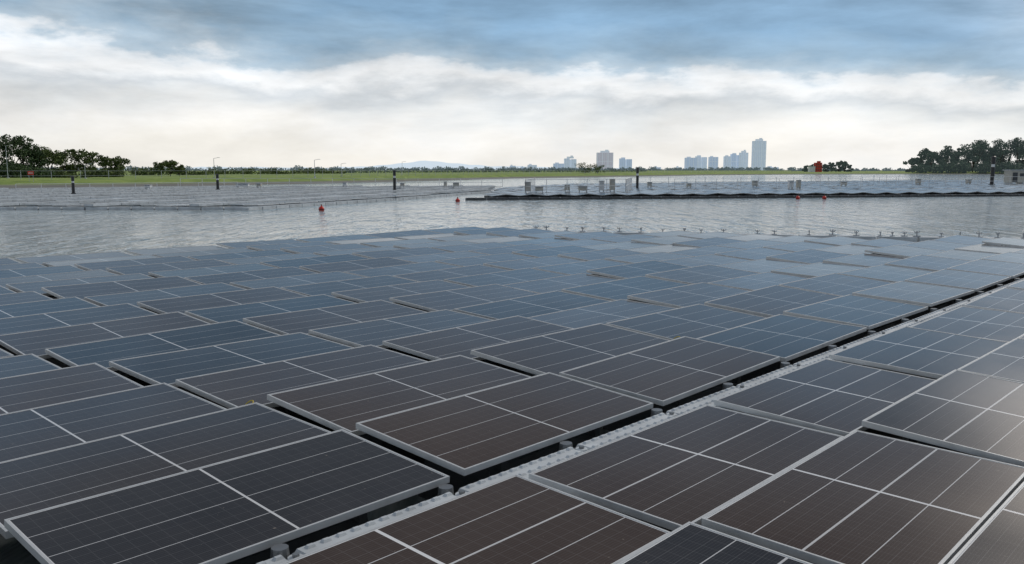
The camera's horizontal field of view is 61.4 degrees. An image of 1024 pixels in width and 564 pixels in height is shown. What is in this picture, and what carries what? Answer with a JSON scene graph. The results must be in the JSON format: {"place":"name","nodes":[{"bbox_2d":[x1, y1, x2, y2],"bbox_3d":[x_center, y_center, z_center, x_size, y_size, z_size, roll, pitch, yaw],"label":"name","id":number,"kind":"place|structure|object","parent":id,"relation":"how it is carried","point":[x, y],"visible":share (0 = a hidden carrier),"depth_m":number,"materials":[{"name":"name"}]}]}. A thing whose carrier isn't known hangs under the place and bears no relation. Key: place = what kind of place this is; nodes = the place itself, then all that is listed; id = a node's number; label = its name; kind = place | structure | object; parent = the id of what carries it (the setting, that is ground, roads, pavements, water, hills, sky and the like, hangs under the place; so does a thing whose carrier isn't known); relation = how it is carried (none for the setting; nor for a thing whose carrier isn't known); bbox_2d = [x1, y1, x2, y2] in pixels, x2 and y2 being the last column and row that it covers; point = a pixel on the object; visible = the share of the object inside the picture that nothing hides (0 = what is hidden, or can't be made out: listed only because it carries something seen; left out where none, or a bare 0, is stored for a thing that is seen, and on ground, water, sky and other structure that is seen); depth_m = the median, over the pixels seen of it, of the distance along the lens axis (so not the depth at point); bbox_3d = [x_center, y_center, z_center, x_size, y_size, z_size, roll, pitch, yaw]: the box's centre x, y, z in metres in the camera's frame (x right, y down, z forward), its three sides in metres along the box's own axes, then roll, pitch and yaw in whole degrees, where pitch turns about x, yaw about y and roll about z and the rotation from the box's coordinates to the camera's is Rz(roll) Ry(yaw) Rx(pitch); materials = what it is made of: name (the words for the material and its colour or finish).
{"place":"outdoors","nodes":[
{"label":"outdoors","id":0,"kind":"place"},
{"bbox_2d":[347,161,635,169],"bbox_3d":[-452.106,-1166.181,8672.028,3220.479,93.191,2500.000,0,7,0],"label":"hills","id":1,"kind":"structure","parent":0,"point":[428,164],"depth_m":7791.84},
{"bbox_2d":[0,170,1003,187],"bbox_3d":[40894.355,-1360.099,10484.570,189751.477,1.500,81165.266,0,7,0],"label":"grass embankment","id":2,"kind":"structure","parent":0,"point":[132,181],"depth_m":164.64,"materials":[{"name":"green plant"}]},
{"bbox_2d":[0,163,55,177],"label":"shrubs","id":3,"kind":"object","parent":2,"relation":"on","point":[14,169],"visible":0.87,"depth_m":118.82,"materials":[{"name":"green plant"}]},
{"bbox_2d":[125,167,345,174],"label":"shrub row","id":4,"kind":"object","parent":2,"relation":"on","point":[147,171],"visible":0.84,"depth_m":208.85,"materials":[{"name":"green plant"}]},
{"bbox_2d":[180,178,502,186],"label":"handrail","id":5,"kind":"object","parent":2,"relation":"on","point":[375,182],"visible":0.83,"depth_m":94.31,"materials":[{"name":"grey metal"}]},
{"bbox_2d":[343,167,647,172],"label":"shrub row","id":6,"kind":"object","parent":2,"relation":"on","point":[387,171],"visible":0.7,"depth_m":391.03,"materials":[{"name":"green plant"}]},
{"bbox_2d":[325,166,803,170],"bbox_3d":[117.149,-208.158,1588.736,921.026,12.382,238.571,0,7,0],"label":"distant tree line","id":7,"kind":"object","parent":2,"relation":"on","point":[726,168],"visible":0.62,"depth_m":1591.25,"materials":[{"name":"green plant"}]},
{"bbox_2d":[909,161,1023,172],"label":"shrubs","id":8,"kind":"object","parent":2,"relation":"on","point":[980,167],"visible":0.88,"depth_m":434.36,"materials":[{"name":"green plant"}]},
{"bbox_2d":[0,174,1023,563],"bbox_3d":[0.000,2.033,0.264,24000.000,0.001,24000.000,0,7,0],"label":"water","id":9,"kind":"structure","parent":0,"point":[40,232],"depth_m":36.78,"materials":[{"name":"grey liquid"}]},
{"bbox_2d":[0,191,490,209],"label":"mooring pontoon","id":10,"kind":"object","parent":9,"relation":"on","point":[202,208],"visible":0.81,"depth_m":44.85,"materials":[{"name":"plastic"}]},
{"bbox_2d":[0,185,494,206],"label":"floating solar array","id":11,"kind":"object","parent":9,"relation":"on","point":[229,196],"visible":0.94,"depth_m":62.42,"materials":[{"name":"glass"}]},
{"bbox_2d":[0,239,1023,563],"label":"panel floats","id":12,"kind":"object","parent":9,"relation":"on","point":[458,481],"visible":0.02,"depth_m":5.96,"materials":[{"name":"plastic"}]},
{"bbox_2d":[0,354,60,377],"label":"solar panel","id":13,"kind":"object","parent":12,"relation":"on","point":[20,365],"visible":0.61,"depth_m":7.11,"materials":[{"name":"glass"}]},
{"bbox_2d":[0,265,85,278],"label":"solar panel","id":14,"kind":"object","parent":12,"relation":"on","point":[11,273],"visible":0.62,"depth_m":13.49,"materials":[{"name":"glass"}]},
{"bbox_2d":[0,297,99,318],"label":"solar panel","id":15,"kind":"object","parent":12,"relation":"on","point":[37,307],"visible":0.56,"depth_m":9.95,"materials":[{"name":"glass"}]},
{"bbox_2d":[0,269,117,290],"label":"solar panel","id":16,"kind":"object","parent":12,"relation":"on","point":[62,276],"visible":0.57,"depth_m":12.81,"materials":[{"name":"glass"}]},
{"bbox_2d":[0,363,143,413],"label":"solar panel","id":17,"kind":"object","parent":12,"relation":"on","point":[34,390],"visible":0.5,"depth_m":6.33,"materials":[{"name":"glass"}]},
{"bbox_2d":[14,252,133,265],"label":"solar panel","id":18,"kind":"object","parent":12,"relation":"on","point":[40,259],"visible":0.59,"depth_m":15.67,"materials":[{"name":"glass"}]},
{"bbox_2d":[0,303,156,334],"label":"solar panel","id":19,"kind":"object","parent":12,"relation":"on","point":[18,324],"visible":0.62,"depth_m":9.22,"materials":[{"name":"glass"}]},
{"bbox_2d":[6,273,153,295],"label":"solar panel","id":20,"kind":"object","parent":12,"relation":"on","point":[28,286],"visible":0.53,"depth_m":12.08,"materials":[{"name":"glass"}]},
{"bbox_2d":[0,312,210,358],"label":"solar panel","id":21,"kind":"object","parent":12,"relation":"on","point":[37,342],"visible":0.55,"depth_m":8.45,"materials":[{"name":"glass"}]},
{"bbox_2d":[0,383,225,461],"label":"solar panel","id":22,"kind":"object","parent":12,"relation":"on","point":[31,431],"visible":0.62,"depth_m":5.57,"materials":[{"name":"glass"}]},
{"bbox_2d":[41,276,201,299],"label":"solar panel","id":23,"kind":"object","parent":12,"relation":"on","point":[81,291],"visible":0.62,"depth_m":11.47,"materials":[{"name":"glass"}]},
{"bbox_2d":[74,256,193,272],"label":"solar panel","id":24,"kind":"object","parent":12,"relation":"on","point":[103,265],"visible":0.59,"depth_m":14.60,"materials":[{"name":"glass"}]},
{"bbox_2d":[45,320,279,370],"bbox_3d":[-3.141,0.575,7.934,0.945,0.037,1.835,11,13,42],"label":"solar panel","id":25,"kind":"object","parent":12,"relation":"on","point":[103,353],"visible":0.62,"depth_m":7.90,"materials":[{"name":"glass"}]},
{"bbox_2d":[0,402,330,538],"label":"solar panel","id":26,"kind":"object","parent":12,"relation":"on","point":[42,480],"visible":0.69,"depth_m":4.84,"materials":[{"name":"glass"}]},
{"bbox_2d":[84,282,246,308],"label":"solar panel","id":27,"kind":"object","parent":12,"relation":"on","point":[133,298],"visible":0.62,"depth_m":10.97,"materials":[{"name":"glass"}]},
{"bbox_2d":[106,259,233,276],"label":"solar panel","id":28,"kind":"object","parent":12,"relation":"on","point":[145,269],"visible":0.62,"depth_m":14.01,"materials":[{"name":"glass"}]},
{"bbox_2d":[124,245,228,254],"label":"solar panel","id":29,"kind":"object","parent":12,"relation":"on","point":[152,251],"visible":0.73,"depth_m":17.05,"materials":[{"name":"glass"}]},
{"bbox_2d":[148,263,275,277],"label":"solar panel","id":30,"kind":"object","parent":12,"relation":"on","point":[192,272],"visible":0.59,"depth_m":13.53,"materials":[{"name":"glass"}]},
{"bbox_2d":[137,286,305,313],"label":"solar panel","id":31,"kind":"object","parent":12,"relation":"on","point":[187,303],"visible":0.62,"depth_m":10.46,"materials":[{"name":"glass"}]},
{"bbox_2d":[4,429,449,563],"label":"solar panel","id":32,"kind":"object","parent":12,"relation":"on","point":[228,511],"visible":1,"depth_m":4.08,"materials":[{"name":"glass"}]},
{"bbox_2d":[109,332,353,386],"bbox_3d":[-2.321,0.644,7.387,0.945,0.036,1.835,10,11,41],"label":"solar panel","id":33,"kind":"object","parent":12,"relation":"on","point":[169,368],"visible":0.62,"depth_m":7.29,"materials":[{"name":"glass"}]},
{"bbox_2d":[187,249,293,259],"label":"solar panel","id":34,"kind":"object","parent":12,"relation":"on","point":[236,255],"visible":0.56,"depth_m":16.09,"materials":[{"name":"glass"}]},
{"bbox_2d":[184,267,316,283],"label":"solar panel","id":35,"kind":"object","parent":12,"relation":"on","point":[226,278],"visible":0.56,"depth_m":12.96,"materials":[{"name":"glass"}]},
{"bbox_2d":[185,294,355,325],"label":"solar panel","id":36,"kind":"object","parent":12,"relation":"on","point":[239,312],"visible":0.59,"depth_m":9.87,"materials":[{"name":"glass"}]},
{"bbox_2d":[220,253,321,264],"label":"solar panel","id":37,"kind":"object","parent":12,"relation":"on","point":[264,259],"visible":0.38,"depth_m":15.45,"materials":[{"name":"glass"}]},
{"bbox_2d":[229,271,364,288],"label":"solar panel","id":38,"kind":"object","parent":12,"relation":"on","point":[287,281],"visible":0.62,"depth_m":12.39,"materials":[{"name":"glass"}]},
{"bbox_2d":[175,345,427,407],"bbox_3d":[-1.546,0.729,6.794,0.945,0.037,1.835,10,12,42],"label":"solar panel","id":39,"kind":"object","parent":12,"relation":"on","point":[232,388],"visible":0.62,"depth_m":6.71,"materials":[{"name":"glass"}]},
{"bbox_2d":[260,254,369,267],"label":"solar panel","id":40,"kind":"object","parent":12,"relation":"on","point":[298,262],"visible":0.56,"depth_m":14.94,"materials":[{"name":"glass"}]},
{"bbox_2d":[280,243,372,253],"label":"solar panel","id":41,"kind":"object","parent":12,"relation":"on","point":[312,249],"visible":0.62,"depth_m":17.38,"materials":[{"name":"glass"}]},
{"bbox_2d":[243,300,425,335],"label":"solar panel","id":42,"kind":"object","parent":12,"relation":"on","point":[304,321],"visible":0.62,"depth_m":9.27,"materials":[{"name":"glass"}]},
{"bbox_2d":[280,275,417,298],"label":"solar panel","id":43,"kind":"object","parent":12,"relation":"on","point":[326,288],"visible":0.56,"depth_m":11.88,"materials":[{"name":"glass"}]},
{"bbox_2d":[299,257,412,272],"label":"solar panel","id":44,"kind":"object","parent":12,"relation":"on","point":[343,266],"visible":0.59,"depth_m":14.35,"materials":[{"name":"glass"}]},
{"bbox_2d":[267,355,530,435],"bbox_3d":[-0.711,0.783,6.263,0.945,0.036,1.835,12,13,41],"label":"solar panel","id":45,"kind":"object","parent":12,"relation":"on","point":[347,404],"visible":0.73,"depth_m":6.15,"materials":[{"name":"glass"}]},
{"bbox_2d":[309,309,491,348],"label":"solar panel","id":46,"kind":"object","parent":12,"relation":"on","point":[373,332],"visible":0.62,"depth_m":8.69,"materials":[{"name":"glass"}]},
{"bbox_2d":[331,280,469,303],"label":"solar panel","id":47,"kind":"object","parent":12,"relation":"on","point":[385,293],"visible":0.62,"depth_m":11.27,"materials":[{"name":"glass"}]},
{"bbox_2d":[352,247,448,258],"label":"solar panel","id":48,"kind":"object","parent":12,"relation":"on","point":[394,253],"visible":0.62,"depth_m":16.30,"materials":[{"name":"glass"}]},
{"bbox_2d":[344,261,460,276],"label":"solar panel","id":49,"kind":"object","parent":12,"relation":"on","point":[405,269],"visible":0.56,"depth_m":13.84,"materials":[{"name":"glass"}]},
{"bbox_2d":[395,251,488,262],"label":"solar panel","id":50,"kind":"object","parent":12,"relation":"on","point":[435,257],"visible":0.47,"depth_m":15.78,"materials":[{"name":"glass"}]},
{"bbox_2d":[393,265,508,281],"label":"solar panel","id":51,"kind":"object","parent":12,"relation":"on","point":[441,274],"visible":0.5,"depth_m":13.33,"materials":[{"name":"glass"}]},
{"bbox_2d":[389,284,539,311],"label":"solar panel","id":52,"kind":"object","parent":12,"relation":"on","point":[452,299],"visible":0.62,"depth_m":10.67,"materials":[{"name":"glass"}]},
{"bbox_2d":[281,474,669,563],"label":"solar panel","id":53,"kind":"object","parent":12,"relation":"on","point":[515,519],"visible":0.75,"depth_m":3.76,"materials":[{"name":"glass"}]},
{"bbox_2d":[382,316,572,360],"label":"solar panel","id":54,"kind":"object","parent":12,"relation":"on","point":[465,340],"visible":0.62,"depth_m":8.15,"materials":[{"name":"glass"}]},
{"bbox_2d":[435,253,535,266],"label":"solar panel","id":55,"kind":"object","parent":12,"relation":"on","point":[470,261],"visible":0.59,"depth_m":15.22,"materials":[{"name":"glass"}]},
{"bbox_2d":[356,372,652,475],"bbox_3d":[0.014,0.867,5.614,0.945,0.036,1.835,12,13,41],"label":"solar panel","id":56,"kind":"object","parent":12,"relation":"on","point":[469,433],"visible":0.97,"depth_m":5.44,"materials":[{"name":"glass"}]},
{"bbox_2d":[443,268,565,286],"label":"solar panel","id":57,"kind":"object","parent":12,"relation":"on","point":[514,276],"visible":0.59,"depth_m":12.71,"materials":[{"name":"glass"}]},
{"bbox_2d":[454,291,609,319],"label":"solar panel","id":58,"kind":"object","parent":12,"relation":"on","point":[540,304],"visible":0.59,"depth_m":10.19,"materials":[{"name":"glass"}]},
{"bbox_2d":[483,256,581,269],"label":"solar panel","id":59,"kind":"object","parent":12,"relation":"on","point":[530,262],"visible":0.59,"depth_m":14.67,"materials":[{"name":"glass"}]},
{"bbox_2d":[512,245,596,257],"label":"solar panel","id":60,"kind":"object","parent":12,"relation":"on","point":[546,252],"visible":0.62,"depth_m":16.61,"materials":[{"name":"glass"}]},
{"bbox_2d":[504,273,619,292],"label":"solar panel","id":61,"kind":"object","parent":12,"relation":"on","point":[559,283],"visible":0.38,"depth_m":12.20,"materials":[{"name":"glass"}]},
{"bbox_2d":[470,323,668,374],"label":"solar panel","id":62,"kind":"object","parent":12,"relation":"on","point":[558,352],"visible":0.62,"depth_m":7.58,"materials":[{"name":"glass"}]},
{"bbox_2d":[533,259,629,275],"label":"solar panel","id":63,"kind":"object","parent":12,"relation":"on","point":[574,268],"visible":0.56,"depth_m":14.09,"materials":[{"name":"glass"}]},
{"bbox_2d":[557,248,644,260],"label":"solar panel","id":64,"kind":"object","parent":12,"relation":"on","point":[597,254],"visible":0.62,"depth_m":16.07,"materials":[{"name":"glass"}]},
{"bbox_2d":[527,299,675,328],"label":"solar panel","id":65,"kind":"object","parent":12,"relation":"on","point":[607,312],"visible":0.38,"depth_m":9.65,"materials":[{"name":"glass"}]},
{"bbox_2d":[561,276,689,300],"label":"solar panel","id":66,"kind":"object","parent":12,"relation":"on","point":[616,289],"visible":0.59,"depth_m":11.55,"materials":[{"name":"glass"}]},
{"bbox_2d":[586,260,688,278],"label":"solar panel","id":67,"kind":"object","parent":12,"relation":"on","point":[630,270],"visible":0.62,"depth_m":13.53,"materials":[{"name":"glass"}]},
{"bbox_2d":[604,252,693,262],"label":"solar panel","id":68,"kind":"object","parent":12,"relation":"on","point":[655,256],"visible":0.59,"depth_m":15.56,"materials":[{"name":"glass"}]},
{"bbox_2d":[559,336,779,405],"bbox_3d":[1.332,0.687,7.031,0.945,0.038,1.835,11,14,41],"label":"solar panel","id":69,"kind":"object","parent":12,"relation":"on","point":[668,372],"visible":0.97,"depth_m":6.88,"materials":[{"name":"glass"}]},
{"bbox_2d":[605,304,766,339],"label":"solar panel","id":70,"kind":"object","parent":12,"relation":"on","point":[697,321],"visible":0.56,"depth_m":9.01,"materials":[{"name":"glass"}]},
{"bbox_2d":[529,404,843,530],"bbox_3d":[1.054,0.991,4.890,0.945,0.036,1.835,9,11,42],"label":"solar panel","id":71,"kind":"object","parent":12,"relation":"on","point":[696,465],"visible":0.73,"depth_m":4.71,"materials":[{"name":"glass"}]},
{"bbox_2d":[627,282,748,307],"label":"solar panel","id":72,"kind":"object","parent":12,"relation":"on","point":[688,295],"visible":0.62,"depth_m":10.94,"materials":[{"name":"glass"}]},
{"bbox_2d":[645,264,757,283],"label":"solar panel","id":73,"kind":"object","parent":12,"relation":"on","point":[701,274],"visible":0.68,"depth_m":12.96,"materials":[{"name":"glass"}]},
{"bbox_2d":[661,254,750,266],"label":"solar panel","id":74,"kind":"object","parent":12,"relation":"on","point":[710,259],"visible":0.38,"depth_m":15.03,"materials":[{"name":"glass"}]},
{"bbox_2d":[617,521,811,563],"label":"solar panel","id":75,"kind":"object","parent":12,"relation":"on","point":[689,542],"visible":1,"depth_m":3.58,"materials":[{"name":"glass"}]},
{"bbox_2d":[714,247,791,259],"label":"solar panel","id":76,"kind":"object","parent":12,"relation":"on","point":[756,253],"visible":0.56,"depth_m":16.35,"materials":[{"name":"glass"}]},
{"bbox_2d":[708,272,807,290],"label":"solar panel","id":77,"kind":"object","parent":12,"relation":"on","point":[757,281],"visible":0.59,"depth_m":12.44,"materials":[{"name":"glass"}]},
{"bbox_2d":[716,259,805,272],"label":"solar panel","id":78,"kind":"object","parent":12,"relation":"on","point":[762,265],"visible":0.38,"depth_m":14.45,"materials":[{"name":"glass"}]},
{"bbox_2d":[704,285,840,317],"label":"solar panel","id":79,"kind":"object","parent":12,"relation":"on","point":[770,301],"visible":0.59,"depth_m":10.41,"materials":[{"name":"glass"}]},
{"bbox_2d":[696,314,866,361],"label":"solar panel","id":80,"kind":"object","parent":12,"relation":"on","point":[785,338],"visible":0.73,"depth_m":8.37,"materials":[{"name":"glass"}]},
{"bbox_2d":[766,249,849,263],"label":"solar panel","id":81,"kind":"object","parent":12,"relation":"on","point":[809,256],"visible":0.62,"depth_m":15.77,"materials":[{"name":"glass"}]},
{"bbox_2d":[771,262,866,277],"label":"solar panel","id":82,"kind":"object","parent":12,"relation":"on","point":[812,270],"visible":0.59,"depth_m":13.80,"materials":[{"name":"glass"}]},
{"bbox_2d":[714,359,934,435],"bbox_3d":[2.364,0.807,6.297,0.945,0.036,1.835,10,12,42],"label":"solar panel","id":83,"kind":"object","parent":12,"relation":"on","point":[835,397],"visible":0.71,"depth_m":6.15,"materials":[{"name":"glass"}]},
{"bbox_2d":[779,273,891,295],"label":"solar panel","id":84,"kind":"object","parent":12,"relation":"on","point":[838,284],"visible":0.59,"depth_m":11.86,"materials":[{"name":"glass"}]},
{"bbox_2d":[783,294,927,329],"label":"solar panel","id":85,"kind":"object","parent":12,"relation":"on","point":[862,311],"visible":0.97,"depth_m":9.71,"materials":[{"name":"glass"}]},
{"bbox_2d":[701,430,1023,563],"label":"solar panel","id":86,"kind":"object","parent":12,"relation":"on","point":[857,497],"visible":1,"depth_m":4.14,"materials":[{"name":"glass"}]},
{"bbox_2d":[823,253,904,266],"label":"solar panel","id":87,"kind":"object","parent":12,"relation":"on","point":[865,260],"visible":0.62,"depth_m":15.17,"materials":[{"name":"glass"}]},
{"bbox_2d":[837,265,934,282],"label":"solar panel","id":88,"kind":"object","parent":12,"relation":"on","point":[888,273],"visible":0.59,"depth_m":13.27,"materials":[{"name":"glass"}]},
{"bbox_2d":[865,245,943,257],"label":"solar panel","id":89,"kind":"object","parent":12,"relation":"on","point":[903,251],"visible":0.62,"depth_m":16.55,"materials":[{"name":"glass"}]},
{"bbox_2d":[852,281,974,306],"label":"solar panel","id":90,"kind":"object","parent":12,"relation":"on","point":[929,295],"visible":0.97,"depth_m":11.10,"materials":[{"name":"glass"}]},
{"bbox_2d":[830,326,1007,378],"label":"solar panel","id":91,"kind":"object","parent":12,"relation":"on","point":[924,352],"visible":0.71,"depth_m":7.58,"materials":[{"name":"glass"}]},
{"bbox_2d":[884,255,970,270],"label":"solar panel","id":92,"kind":"object","parent":12,"relation":"on","point":[928,263],"visible":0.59,"depth_m":14.67,"materials":[{"name":"glass"}]},
{"bbox_2d":[861,369,1023,466],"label":"solar panel","id":93,"kind":"object","parent":12,"relation":"on","point":[979,415],"visible":1,"depth_m":5.51,"materials":[{"name":"glass"}]},
{"bbox_2d":[904,269,1011,291],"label":"solar panel","id":94,"kind":"object","parent":12,"relation":"on","point":[976,281],"visible":0.97,"depth_m":12.55,"materials":[{"name":"glass"}]},
{"bbox_2d":[910,306,1023,341],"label":"solar panel","id":95,"kind":"object","parent":12,"relation":"on","point":[1005,326],"visible":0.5,"depth_m":9.03,"materials":[{"name":"glass"}]},
{"bbox_2d":[947,259,1023,277],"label":"solar panel","id":96,"kind":"object","parent":12,"relation":"on","point":[1003,268],"visible":0.92,"depth_m":13.97,"materials":[{"name":"glass"}]},
{"bbox_2d":[948,481,1023,563],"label":"solar panel","id":97,"kind":"object","parent":12,"relation":"on","point":[997,537],"visible":1,"depth_m":3.71,"materials":[{"name":"glass"}]},
{"bbox_2d":[957,338,1023,382],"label":"solar panel","id":98,"kind":"object","parent":12,"relation":"on","point":[1005,361],"visible":0.92,"depth_m":7.04,"materials":[{"name":"glass"}]},
{"bbox_2d":[964,288,1023,312],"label":"solar panel","id":99,"kind":"object","parent":12,"relation":"on","point":[1007,299],"visible":0.88,"depth_m":10.44,"materials":[{"name":"glass"}]},
{"bbox_2d":[256,278,1023,563],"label":"floating walkway","id":100,"kind":"structure","parent":9,"relation":"on","point":[280,554],"depth_m":5.17,"materials":[{"name":"plastic"}]},
{"bbox_2d":[465,194,1023,199],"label":"mooring pontoon","id":101,"kind":"object","parent":9,"relation":"on","point":[689,197],"visible":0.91,"depth_m":63.19,"materials":[{"name":"plastic"}]},
{"bbox_2d":[483,180,1023,197],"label":"floating solar array","id":102,"kind":"object","parent":9,"relation":"on","point":[906,187],"visible":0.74,"depth_m":76.72,"materials":[{"name":"glass"}]},
{"bbox_2d":[0,0,1023,169],"label":"sky","id":103,"kind":"structure","parent":0,"point":[868,84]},
{"bbox_2d":[554,231,1023,246],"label":"floating walkway","id":104,"kind":"structure","parent":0,"point":[908,238],"depth_m":22.80,"materials":[{"name":"plastic"}]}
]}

